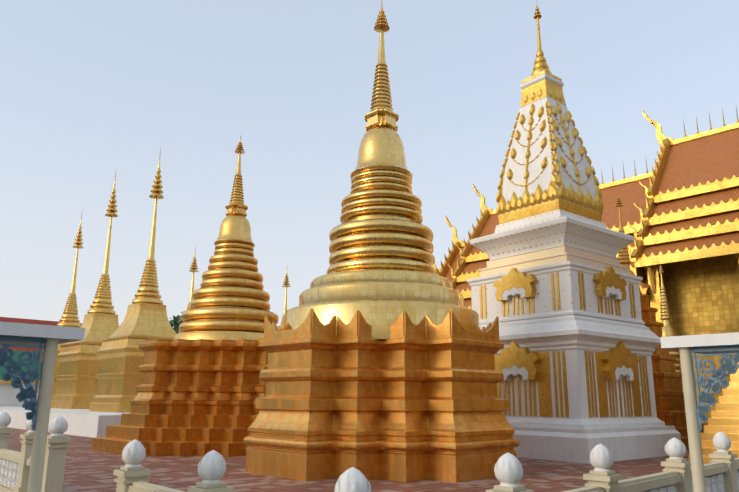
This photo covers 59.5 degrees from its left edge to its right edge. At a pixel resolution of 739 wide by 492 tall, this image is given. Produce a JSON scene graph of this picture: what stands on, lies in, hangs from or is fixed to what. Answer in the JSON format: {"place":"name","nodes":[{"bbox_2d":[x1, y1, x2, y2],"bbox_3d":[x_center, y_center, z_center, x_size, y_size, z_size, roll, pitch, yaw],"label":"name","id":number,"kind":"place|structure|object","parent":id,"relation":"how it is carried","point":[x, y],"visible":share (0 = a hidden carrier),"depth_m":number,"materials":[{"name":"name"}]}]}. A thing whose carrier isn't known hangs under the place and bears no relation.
{"place":"outdoors","nodes":[
{"label":"outdoors","id":0,"kind":"place"},
{"bbox_2d":[8,428,689,491],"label":"terrace floor","id":1,"kind":"structure","parent":0,"point":[87,469],"depth_m":15.67,"materials":[{"name":"tile"}]},
{"bbox_2d":[0,317,81,405],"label":"hall","id":2,"kind":"structure","parent":1,"relation":"on","point":[8,392],"depth_m":58.58,"materials":[{"name":"white paint"}]},
{"bbox_2d":[0,406,130,437],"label":"white platform","id":3,"kind":"structure","parent":1,"relation":"on","point":[85,423],"depth_m":31.99,"materials":[{"name":"paint"}]},
{"bbox_2d":[37,214,83,402],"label":"chedi","id":4,"kind":"structure","parent":3,"relation":"on","point":[70,317],"depth_m":62.12,"materials":[{"name":"gold metal"}]},
{"bbox_2d":[51,174,118,408],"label":"chedi","id":5,"kind":"structure","parent":3,"relation":"on","point":[76,376],"depth_m":48.15,"materials":[{"name":"gold metal"}]},
{"bbox_2d":[89,149,176,412],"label":"chedi","id":6,"kind":"structure","parent":3,"relation":"on","point":[120,354],"depth_m":38.66,"materials":[{"name":"gold metal"}]},
{"bbox_2d":[179,245,198,332],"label":"chedi","id":7,"kind":"structure","parent":3,"relation":"on","point":[193,268],"depth_m":60.86,"materials":[{"name":"gold metal"}]},
{"bbox_2d":[280,271,290,328],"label":"chedi","id":8,"kind":"structure","parent":3,"relation":"on","point":[286,284],"depth_m":67.41,"materials":[{"name":"gold metal"}]},
{"bbox_2d":[169,312,182,333],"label":"tree","id":9,"kind":"object","parent":1,"relation":"on","point":[176,324],"visible":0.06,"depth_m":87.01,"materials":[{"name":"green plant"}]},
{"bbox_2d":[91,136,278,456],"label":"chedi","id":10,"kind":"structure","parent":1,"relation":"on","point":[201,388],"depth_m":23.02,"materials":[{"name":"gold metal"}]},
{"bbox_2d":[0,412,738,491],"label":"railing","id":11,"kind":"object","parent":1,"relation":"on","point":[721,471],"visible":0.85,"depth_m":8.47,"materials":[{"name":"beige paint"}]},
{"bbox_2d":[243,0,519,482],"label":"chedi","id":12,"kind":"structure","parent":1,"relation":"on","point":[381,347],"depth_m":16.03,"materials":[{"name":"gold metal"}]},
{"bbox_2d":[467,5,680,463],"bbox_3d":[6.971,-1.538,25.102,5.712,18.282,5.712,11,-17,-38],"label":"white stupa","id":13,"kind":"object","parent":1,"relation":"on","point":[555,287],"visible":1,"depth_m":22.41,"materials":[{"name":"white paint"}]},
{"bbox_2d":[433,108,738,431],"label":"temple hall","id":14,"kind":"structure","parent":1,"relation":"on","point":[679,208],"depth_m":34.25,"materials":[{"name":"gold metal"}]},
{"bbox_2d":[615,194,688,449],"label":"chedi","id":15,"kind":"structure","parent":1,"relation":"on","point":[669,400],"depth_m":25.76,"materials":[{"name":"gold metal"}]},
{"bbox_2d":[658,264,700,432],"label":"chedi","id":16,"kind":"structure","parent":1,"relation":"on","point":[668,329],"depth_m":29.87,"materials":[{"name":"gold metal"}]},
{"bbox_2d":[0,0,738,327],"label":"sky","id":17,"kind":"structure","parent":0,"point":[92,91],"materials":[{"name":"blue"}]},
{"label":"ground","id":18,"kind":"structure","parent":0,"visible":0},
{"bbox_2d":[0,321,84,491],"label":"canopy","id":19,"kind":"object","parent":18,"relation":"on","point":[48,338],"visible":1,"depth_m":5.89,"materials":[{"name":"beige paint"}]},
{"bbox_2d":[660,332,738,491],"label":"canopy","id":20,"kind":"object","parent":18,"relation":"on","point":[725,345],"visible":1,"depth_m":6.45,"materials":[{"name":"beige paint"}]},
{"bbox_2d":[688,362,738,463],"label":"stupa","id":21,"kind":"object","parent":18,"relation":"on","point":[724,419],"visible":0.53,"depth_m":19.64,"materials":[{"name":"gold metal"}]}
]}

